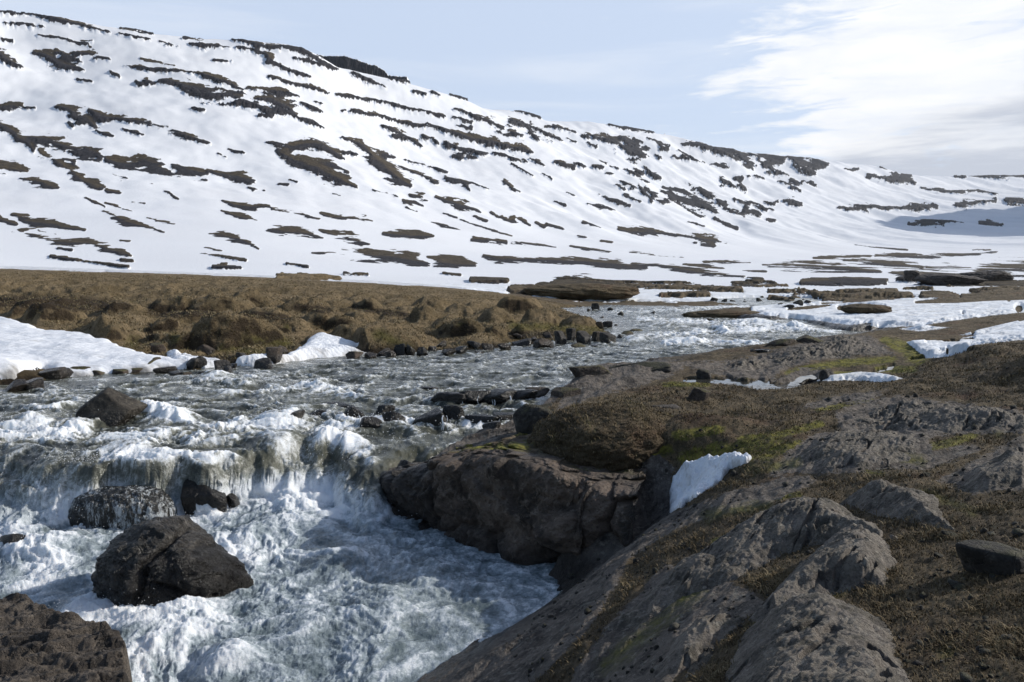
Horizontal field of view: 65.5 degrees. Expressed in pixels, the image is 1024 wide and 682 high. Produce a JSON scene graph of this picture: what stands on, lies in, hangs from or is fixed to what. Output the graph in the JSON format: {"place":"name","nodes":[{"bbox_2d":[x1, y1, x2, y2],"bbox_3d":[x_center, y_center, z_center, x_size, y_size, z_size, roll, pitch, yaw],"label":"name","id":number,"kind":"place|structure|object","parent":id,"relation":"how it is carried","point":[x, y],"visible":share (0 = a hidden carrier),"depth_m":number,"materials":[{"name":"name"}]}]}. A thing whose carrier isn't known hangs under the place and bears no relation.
{"place":"outdoors","nodes":[
{"label":"outdoors","id":0,"kind":"place"},
{"bbox_2d":[0,592,132,681],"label":"rock ledge","id":1,"kind":"object","parent":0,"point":[41,643],"visible":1,"depth_m":7.61,"materials":[{"name":"stone"}]},
{"bbox_2d":[0,266,609,384],"bbox_3d":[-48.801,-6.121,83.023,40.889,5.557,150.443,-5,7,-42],"label":"bank ground","id":2,"kind":"structure","parent":0,"point":[241,336],"depth_m":37.24,"materials":[{"name":"plant"}]},
{"bbox_2d":[39,367,69,379],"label":"shore rock","id":3,"kind":"object","parent":2,"relation":"on","point":[56,373],"visible":0.73,"depth_m":21.07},
{"bbox_2d":[71,366,90,369],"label":"shore rock","id":4,"kind":"object","parent":2,"relation":"on","point":[80,367],"visible":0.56,"depth_m":21.91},
{"bbox_2d":[0,316,187,379],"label":"snow bank","id":5,"kind":"structure","parent":2,"relation":"on","point":[24,346],"depth_m":23.41,"materials":[{"name":"snow"}]},
{"bbox_2d":[93,370,104,374],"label":"shore rock","id":6,"kind":"object","parent":2,"relation":"on","point":[96,372],"visible":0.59,"depth_m":21.88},
{"bbox_2d":[112,369,128,373],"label":"shore rock","id":7,"kind":"object","parent":2,"relation":"on","point":[118,371],"visible":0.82,"depth_m":22.07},
{"bbox_2d":[131,368,142,372],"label":"shore rock","id":8,"kind":"object","parent":2,"relation":"on","point":[136,370],"visible":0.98,"depth_m":22.30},
{"bbox_2d":[148,357,160,363],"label":"shore rock","id":9,"kind":"object","parent":2,"relation":"on","point":[154,359],"visible":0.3,"depth_m":22.89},
{"bbox_2d":[150,342,165,353],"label":"shore rock","id":10,"kind":"object","parent":2,"relation":"on","point":[158,347],"visible":0.69,"depth_m":25.24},
{"bbox_2d":[186,358,199,369],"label":"shore rock","id":11,"kind":"object","parent":2,"relation":"on","point":[191,363],"visible":0.72,"depth_m":22.93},
{"bbox_2d":[196,355,206,368],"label":"shore rock","id":12,"kind":"object","parent":2,"relation":"on","point":[202,362],"visible":0.66,"depth_m":23.13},
{"bbox_2d":[167,349,237,368],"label":"snow bank","id":13,"kind":"structure","parent":2,"relation":"on","point":[175,354],"depth_m":23.64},
{"bbox_2d":[198,344,215,354],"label":"shore rock","id":14,"kind":"object","parent":2,"relation":"on","point":[207,349],"visible":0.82,"depth_m":25.91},
{"bbox_2d":[236,352,245,357],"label":"shore rock","id":15,"kind":"object","parent":2,"relation":"on","point":[239,354],"visible":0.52,"depth_m":24.12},
{"bbox_2d":[266,347,282,363],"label":"shore rock","id":16,"kind":"object","parent":2,"relation":"on","point":[274,354],"visible":0.69,"depth_m":24.15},
{"bbox_2d":[278,345,287,353],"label":"shore rock","id":17,"kind":"object","parent":2,"relation":"on","point":[285,350],"visible":0.39,"depth_m":25.70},
{"bbox_2d":[236,332,366,366],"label":"snow bank","id":18,"kind":"structure","parent":2,"relation":"on","point":[321,345],"depth_m":25.98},
{"bbox_2d":[512,333,521,338],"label":"shore rock","id":19,"kind":"object","parent":2,"relation":"on","point":[517,335],"visible":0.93,"depth_m":31.53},
{"bbox_2d":[511,338,530,345],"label":"shore rock","id":20,"kind":"object","parent":2,"relation":"on","point":[525,342],"visible":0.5,"depth_m":29.56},
{"bbox_2d":[542,332,551,338],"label":"shore rock","id":21,"kind":"object","parent":2,"relation":"on","point":[547,335],"visible":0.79,"depth_m":31.98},
{"bbox_2d":[566,328,575,340],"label":"shore rock","id":22,"kind":"object","parent":2,"relation":"on","point":[570,333],"visible":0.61,"depth_m":31.52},
{"bbox_2d":[602,321,612,326],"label":"shore rock","id":23,"kind":"object","parent":2,"relation":"on","point":[607,323],"visible":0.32,"depth_m":37.70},
{"bbox_2d":[0,303,862,681],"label":"river","id":24,"kind":"structure","parent":0,"point":[278,620],"depth_m":12.77,"materials":[{"name":"liquid"}]},
{"bbox_2d":[0,533,25,544],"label":"fall rock","id":25,"kind":"object","parent":24,"relation":"in","point":[10,538],"visible":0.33,"depth_m":11.30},
{"bbox_2d":[4,379,26,391],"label":"shore rock","id":26,"kind":"object","parent":24,"relation":"in","point":[18,385],"visible":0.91,"depth_m":19.23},
{"bbox_2d":[25,377,43,389],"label":"shore rock","id":27,"kind":"object","parent":24,"relation":"in","point":[33,383],"visible":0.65,"depth_m":19.45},
{"bbox_2d":[75,388,147,426],"bbox_3d":[-8.031,1.444,15.964,1.232,0.983,0.985,0,5,0],"label":"boulder","id":28,"kind":"object","parent":24,"relation":"in","point":[115,407],"visible":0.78,"depth_m":15.77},
{"bbox_2d":[68,485,177,529],"bbox_3d":[-6.132,2.839,12.604,1.664,1.114,0.832,0,5,0],"label":"fall rock","id":29,"kind":"object","parent":24,"relation":"in","point":[101,506],"visible":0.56,"depth_m":12.26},
{"bbox_2d":[153,366,177,373],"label":"shore rock","id":30,"kind":"object","parent":24,"relation":"in","point":[164,369],"visible":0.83,"depth_m":22.15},
{"bbox_2d":[91,515,253,606],"bbox_3d":[-4.311,2.979,10.353,2.493,1.399,1.589,0,5,0],"label":"boulder","id":31,"kind":"object","parent":24,"relation":"in","point":[170,558],"visible":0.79,"depth_m":9.87,"materials":[{"name":"stone"}]},
{"bbox_2d":[169,370,181,375],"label":"shore rock","id":32,"kind":"object","parent":24,"relation":"in","point":[174,373],"visible":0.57,"depth_m":21.70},
{"bbox_2d":[180,479,226,514],"bbox_3d":[-4.980,2.630,13.045,0.789,0.953,0.710,0,5,0],"label":"fall rock","id":33,"kind":"object","parent":24,"relation":"in","point":[193,493],"visible":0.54,"depth_m":12.73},
{"bbox_2d":[214,360,231,369],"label":"shore rock","id":34,"kind":"object","parent":24,"relation":"in","point":[220,364],"visible":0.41,"depth_m":22.44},
{"bbox_2d":[223,365,232,372],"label":"shore rock","id":35,"kind":"object","parent":24,"relation":"in","point":[227,368],"visible":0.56,"depth_m":22.20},
{"bbox_2d":[226,493,239,507],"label":"fall rock","id":36,"kind":"object","parent":24,"relation":"in","point":[233,501],"visible":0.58,"depth_m":12.97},
{"bbox_2d":[254,358,272,368],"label":"shore rock","id":37,"kind":"object","parent":24,"relation":"in","point":[263,363],"visible":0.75,"depth_m":23.13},
{"bbox_2d":[290,409,304,417],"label":"bar rock","id":38,"kind":"object","parent":24,"relation":"in","point":[299,413],"visible":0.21,"depth_m":15.88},
{"bbox_2d":[308,410,325,416],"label":"bar rock","id":39,"kind":"object","parent":24,"relation":"on","point":[319,413],"visible":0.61,"depth_m":16.53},
{"bbox_2d":[321,401,348,407],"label":"bar rock","id":40,"kind":"object","parent":24,"relation":"in","point":[342,404],"visible":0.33,"depth_m":17.58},
{"bbox_2d":[344,405,363,417],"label":"bar rock","id":41,"kind":"object","parent":24,"relation":"in","point":[351,410],"visible":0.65,"depth_m":16.50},
{"bbox_2d":[345,351,363,358],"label":"shore rock","id":42,"kind":"object","parent":24,"relation":"in","point":[353,354],"visible":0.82,"depth_m":25.80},
{"bbox_2d":[0,333,717,626],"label":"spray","id":43,"kind":"object","parent":24,"relation":"on","point":[208,455],"visible":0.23,"depth_m":13.05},
{"bbox_2d":[364,352,376,357],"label":"shore rock","id":44,"kind":"object","parent":24,"relation":"in","point":[370,355],"visible":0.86,"depth_m":25.58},
{"bbox_2d":[360,417,381,427],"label":"bar rock","id":45,"kind":"object","parent":24,"relation":"in","point":[373,422],"visible":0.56,"depth_m":15.60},
{"bbox_2d":[377,348,390,355],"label":"shore rock","id":46,"kind":"object","parent":24,"relation":"in","point":[382,352],"visible":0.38,"depth_m":26.20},
{"bbox_2d":[376,404,394,413],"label":"bar rock","id":47,"kind":"object","parent":24,"relation":"on","point":[383,408],"visible":0.59,"depth_m":17.10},
{"bbox_2d":[385,350,395,356],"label":"shore rock","id":48,"kind":"object","parent":24,"relation":"in","point":[391,353],"visible":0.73,"depth_m":25.75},
{"bbox_2d":[382,411,405,421],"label":"bar rock","id":49,"kind":"object","parent":24,"relation":"in","point":[389,416],"visible":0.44,"depth_m":15.92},
{"bbox_2d":[394,344,405,355],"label":"shore rock","id":50,"kind":"object","parent":24,"relation":"in","point":[399,349],"visible":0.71,"depth_m":26.46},
{"bbox_2d":[396,460,410,468],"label":"cliff rock","id":51,"kind":"object","parent":24,"relation":"in","point":[403,462],"visible":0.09,"depth_m":13.43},
{"bbox_2d":[405,344,414,354],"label":"shore rock","id":52,"kind":"object","parent":24,"relation":"in","point":[409,350],"visible":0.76,"depth_m":26.46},
{"bbox_2d":[417,347,427,355],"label":"shore rock","id":53,"kind":"object","parent":24,"relation":"in","point":[421,351],"visible":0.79,"depth_m":26.29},
{"bbox_2d":[420,386,438,389],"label":"bar rock","id":54,"kind":"object","parent":24,"relation":"on","point":[429,387],"visible":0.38,"depth_m":19.40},
{"bbox_2d":[412,408,447,425],"bbox_3d":[-1.650,1.637,16.154,0.746,0.511,0.448,0,5,0],"label":"bar rock","id":55,"kind":"object","parent":24,"relation":"in","point":[432,416],"visible":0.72,"depth_m":15.97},
{"bbox_2d":[428,346,436,350],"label":"shore rock","id":56,"kind":"object","parent":24,"relation":"in","point":[432,348],"visible":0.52,"depth_m":27.75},
{"bbox_2d":[358,396,511,429],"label":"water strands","id":57,"kind":"object","parent":24,"relation":"on","point":[446,415],"visible":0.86,"depth_m":15.68},
{"bbox_2d":[437,340,446,346],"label":"shore rock","id":58,"kind":"object","parent":24,"relation":"on","point":[442,344],"visible":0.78,"depth_m":28.54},
{"bbox_2d":[430,392,466,403],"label":"bar rock","id":59,"kind":"object","parent":24,"relation":"on","point":[457,397],"visible":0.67,"depth_m":17.80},
{"bbox_2d":[441,349,455,355],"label":"shore rock","id":60,"kind":"object","parent":24,"relation":"in","point":[446,352],"visible":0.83,"depth_m":26.66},
{"bbox_2d":[442,405,464,419],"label":"bar rock","id":61,"kind":"object","parent":24,"relation":"in","point":[454,412],"visible":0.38,"depth_m":16.31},
{"bbox_2d":[455,346,466,353],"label":"shore rock","id":62,"kind":"object","parent":24,"relation":"in","point":[461,349],"visible":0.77,"depth_m":26.97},
{"bbox_2d":[467,341,480,348],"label":"shore rock","id":63,"kind":"object","parent":24,"relation":"in","point":[474,344],"visible":0.91,"depth_m":28.40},
{"bbox_2d":[459,390,490,403],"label":"bar rock","id":64,"kind":"object","parent":24,"relation":"in","point":[472,397],"visible":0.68,"depth_m":17.87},
{"bbox_2d":[465,414,498,423],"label":"bar rock","id":65,"kind":"object","parent":24,"relation":"in","point":[477,418],"visible":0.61,"depth_m":16.12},
{"bbox_2d":[481,343,493,350],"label":"shore rock","id":66,"kind":"object","parent":24,"relation":"in","point":[487,346],"visible":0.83,"depth_m":28.02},
{"bbox_2d":[481,388,516,404],"bbox_3d":[-0.378,1.311,18.072,0.882,0.449,0.643,3,6,33],"label":"bar rock","id":67,"kind":"object","parent":24,"relation":"in","point":[500,396],"visible":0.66,"depth_m":17.84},
{"bbox_2d":[492,412,513,420],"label":"bar rock","id":68,"kind":"object","parent":24,"relation":"in","point":[505,415],"visible":0.41,"depth_m":16.30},
{"bbox_2d":[498,343,510,349],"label":"shore rock","id":69,"kind":"object","parent":24,"relation":"in","point":[503,346],"visible":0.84,"depth_m":28.21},
{"bbox_2d":[512,389,537,399],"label":"bar rock","id":70,"kind":"object","parent":24,"relation":"in","point":[525,394],"visible":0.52,"depth_m":17.90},
{"bbox_2d":[525,387,549,396],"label":"bar rock","id":71,"kind":"object","parent":24,"relation":"in","point":[543,391],"visible":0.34,"depth_m":18.62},
{"bbox_2d":[533,338,553,347],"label":"shore rock","id":72,"kind":"object","parent":24,"relation":"in","point":[541,342],"visible":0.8,"depth_m":28.73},
{"bbox_2d":[554,331,566,343],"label":"shore rock","id":73,"kind":"object","parent":24,"relation":"in","point":[560,337],"visible":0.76,"depth_m":30.29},
{"bbox_2d":[571,343,585,347],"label":"shore rock","id":74,"kind":"object","parent":24,"relation":"in","point":[575,345],"visible":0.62,"depth_m":28.73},
{"bbox_2d":[576,331,590,343],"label":"shore rock","id":75,"kind":"object","parent":24,"relation":"in","point":[583,337],"visible":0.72,"depth_m":30.31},
{"bbox_2d":[591,331,599,341],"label":"shore rock","id":76,"kind":"object","parent":24,"relation":"in","point":[595,337],"visible":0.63,"depth_m":31.09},
{"bbox_2d":[596,321,602,328],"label":"shore rock","id":77,"kind":"object","parent":24,"relation":"on","point":[599,324],"visible":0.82,"depth_m":36.02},
{"bbox_2d":[599,332,615,342],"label":"shore rock","id":78,"kind":"object","parent":24,"relation":"in","point":[606,337],"visible":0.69,"depth_m":30.29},
{"bbox_2d":[681,310,759,317],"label":"turf mound","id":79,"kind":"object","parent":24,"relation":"in","point":[717,314],"visible":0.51,"depth_m":44.50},
{"bbox_2d":[0,10,1023,286],"bbox_3d":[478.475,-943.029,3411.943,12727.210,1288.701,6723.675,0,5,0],"label":"mountain","id":80,"kind":"structure","parent":0,"point":[126,148],"depth_m":701.38,"materials":[{"name":"snow"}]},
{"bbox_2d":[316,54,408,79],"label":"cliff","id":81,"kind":"structure","parent":80,"relation":"on","point":[347,62],"depth_m":1377.59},
{"bbox_2d":[904,270,922,281],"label":"crag","id":82,"kind":"structure","parent":80,"relation":"on","point":[910,274],"depth_m":149.57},
{"bbox_2d":[914,273,986,285],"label":"crag","id":83,"kind":"structure","parent":80,"relation":"on","point":[939,279],"depth_m":131.22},
{"bbox_2d":[959,271,1013,280],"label":"crag","id":84,"kind":"structure","parent":80,"relation":"on","point":[996,276],"depth_m":140.02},
{"bbox_2d":[0,0,1023,175],"label":"sky","id":85,"kind":"structure","parent":0,"point":[914,87],"materials":[{"name":"blue"}]},
{"bbox_2d":[275,273,1023,681],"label":"ground","id":86,"kind":"structure","parent":0,"point":[917,325],"depth_m":10.26,"materials":[{"name":"soil"}]},
{"bbox_2d":[380,433,647,565],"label":"cliff","id":87,"kind":"structure","parent":86,"relation":"on","point":[516,499],"depth_m":11.20,"materials":[{"name":"stone"}]},
{"bbox_2d":[482,421,500,428],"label":"bar rock","id":88,"kind":"object","parent":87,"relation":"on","point":[494,424],"visible":0.7,"depth_m":14.15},
{"bbox_2d":[513,403,551,433],"bbox_3d":[0.365,1.432,13.500,0.736,0.718,0.438,2,5,23],"label":"cliff rock","id":89,"kind":"object","parent":87,"relation":"on","point":[526,416],"visible":0.56,"depth_m":13.35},
{"bbox_2d":[538,403,552,407],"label":"cliff rock","id":90,"kind":"object","parent":86,"relation":"on","point":[546,405],"visible":0.26,"depth_m":15.32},
{"bbox_2d":[550,387,580,397],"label":"cliff rock","id":91,"kind":"object","parent":86,"relation":"on","point":[561,392],"visible":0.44,"depth_m":16.70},
{"bbox_2d":[522,283,639,299],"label":"turf mound","id":92,"kind":"object","parent":86,"relation":"on","point":[581,291],"visible":0.87,"depth_m":63.67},
{"bbox_2d":[569,365,611,376],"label":"cliff rock","id":93,"kind":"object","parent":86,"relation":"on","point":[581,371],"visible":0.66,"depth_m":18.09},
{"bbox_2d":[528,401,671,471],"bbox_3d":[1.532,1.580,12.393,2.667,1.248,2.468,0,5,0],"label":"turf mound","id":94,"kind":"object","parent":86,"relation":"on","point":[597,447],"visible":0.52,"depth_m":11.52,"materials":[{"name":"grass"},{"name":"plant"}]},
{"bbox_2d":[609,362,671,372],"bbox_3d":[2.938,0.716,19.035,1.580,0.486,1.264,0,5,0],"label":"cliff rock","id":95,"kind":"object","parent":86,"relation":"on","point":[663,366],"visible":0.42,"depth_m":18.64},
{"bbox_2d":[653,404,680,408],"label":"cliff rock","id":96,"kind":"object","parent":86,"relation":"on","point":[671,406],"visible":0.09,"depth_m":13.94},
{"bbox_2d":[649,613,744,677],"bbox_3d":[1.099,2.002,4.880,0.750,0.548,1.488,3,6,32],"label":"rock slab","id":97,"kind":"object","parent":86,"relation":"on","point":[694,642],"visible":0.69,"depth_m":4.77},
{"bbox_2d":[688,387,710,400],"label":"stone","id":98,"kind":"object","parent":86,"relation":"on","point":[698,394],"visible":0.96,"depth_m":14.72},
{"bbox_2d":[696,369,710,378],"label":"stone","id":99,"kind":"object","parent":86,"relation":"on","point":[702,374],"visible":0.88,"depth_m":17.92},
{"bbox_2d":[669,451,751,512],"bbox_3d":[2.542,1.891,10.390,1.077,1.000,1.455,0,5,0],"label":"snow wedge","id":100,"kind":"object","parent":86,"relation":"on","point":[694,478],"visible":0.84,"depth_m":10.40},
{"bbox_2d":[603,496,897,630],"bbox_3d":[1.833,1.917,6.776,2.583,1.097,2.019,0,5,0],"label":"rock slab","id":101,"kind":"object","parent":86,"relation":"on","point":[760,539],"visible":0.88,"depth_m":6.52,"materials":[{"name":"stone"}]},
{"bbox_2d":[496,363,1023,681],"bbox_3d":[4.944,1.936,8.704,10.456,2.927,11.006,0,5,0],"label":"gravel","id":102,"kind":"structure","parent":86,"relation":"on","point":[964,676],"depth_m":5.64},
{"bbox_2d":[765,339,794,345],"bbox_3d":[7.637,0.093,22.569,0.858,0.340,0.600,0,5,0],"label":"shore ledge","id":103,"kind":"object","parent":86,"relation":"on","point":[781,342],"visible":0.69,"depth_m":22.37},
{"bbox_2d":[793,300,802,305],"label":"river stone","id":104,"kind":"object","parent":86,"relation":"on","point":[800,302],"visible":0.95,"depth_m":49.90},
{"bbox_2d":[722,335,878,372],"bbox_3d":[7.442,0.410,20.564,8.157,0.783,3.036,-4,6,-35],"label":"rock slab","id":105,"kind":"object","parent":86,"relation":"on","point":[845,345],"visible":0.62,"depth_m":20.57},
{"bbox_2d":[754,349,769,352],"bbox_3d":[6.884,0.293,21.714,0.520,0.174,0.318,2,5,23],"label":"shore ledge","id":106,"kind":"object","parent":105,"relation":"on","point":[762,350],"visible":0.73,"depth_m":21.60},
{"bbox_2d":[796,335,822,342],"bbox_3d":[8.585,-0.021,22.815,0.866,0.295,0.693,0,5,0],"label":"shore ledge","id":107,"kind":"object","parent":86,"relation":"on","point":[806,338],"visible":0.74,"depth_m":22.60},
{"bbox_2d":[725,592,911,681],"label":"rock slab","id":108,"kind":"object","parent":86,"relation":"on","point":[815,637],"visible":0.87,"depth_m":3.88,"materials":[{"name":"stone"}]},
{"bbox_2d":[748,523,896,621],"bbox_3d":[2.196,1.600,5.400,0.921,0.567,2.115,3,6,34],"label":"rock slab","id":109,"kind":"object","parent":86,"relation":"on","point":[853,555],"visible":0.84,"depth_m":5.06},
{"bbox_2d":[819,369,829,380],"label":"stone","id":110,"kind":"object","parent":86,"relation":"on","point":[824,374],"visible":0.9,"depth_m":17.47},
{"bbox_2d":[800,427,919,470],"bbox_3d":[4.205,1.331,9.600,1.718,0.465,2.850,4,6,39],"label":"rock slab","id":111,"kind":"object","parent":86,"relation":"on","point":[866,448],"visible":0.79,"depth_m":9.20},
{"bbox_2d":[840,304,891,313],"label":"turf mound","id":112,"kind":"object","parent":86,"relation":"on","point":[862,308],"visible":0.95,"depth_m":41.67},
{"bbox_2d":[839,479,954,530],"bbox_3d":[3.347,1.510,6.696,0.871,0.516,1.990,0,5,0],"label":"rock slab","id":113,"kind":"object","parent":86,"relation":"on","point":[882,496],"visible":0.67,"depth_m":6.73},
{"bbox_2d":[851,399,1023,432],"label":"rock slab","id":114,"kind":"object","parent":86,"relation":"on","point":[915,414],"visible":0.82,"depth_m":10.51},
{"bbox_2d":[941,530,957,537],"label":"stone","id":115,"kind":"object","parent":86,"relation":"on","point":[947,533],"visible":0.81,"depth_m":5.68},
{"bbox_2d":[947,580,964,589],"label":"stone","id":116,"kind":"object","parent":86,"relation":"on","point":[957,585],"visible":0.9,"depth_m":4.58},
{"bbox_2d":[954,441,1023,492],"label":"rock slab","id":117,"kind":"object","parent":86,"relation":"on","point":[1005,468],"visible":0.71,"depth_m":6.92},
{"bbox_2d":[955,539,1023,575],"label":"boulder","id":118,"kind":"object","parent":86,"relation":"on","point":[984,556],"visible":0.78,"depth_m":4.65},
{"bbox_2d":[715,297,821,305],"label":"river shallows","id":119,"kind":"structure","parent":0,"point":[751,301],"depth_m":63.91,"materials":[{"name":"liquid"}]},
{"bbox_2d":[526,341,1023,681],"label":"grass","id":120,"kind":"structure","parent":0,"point":[992,646],"depth_m":6.21,"materials":[{"name":"plant"}]},
{"bbox_2d":[683,340,957,389],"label":"melt stream","id":121,"kind":"structure","parent":0,"point":[761,384],"depth_m":17.48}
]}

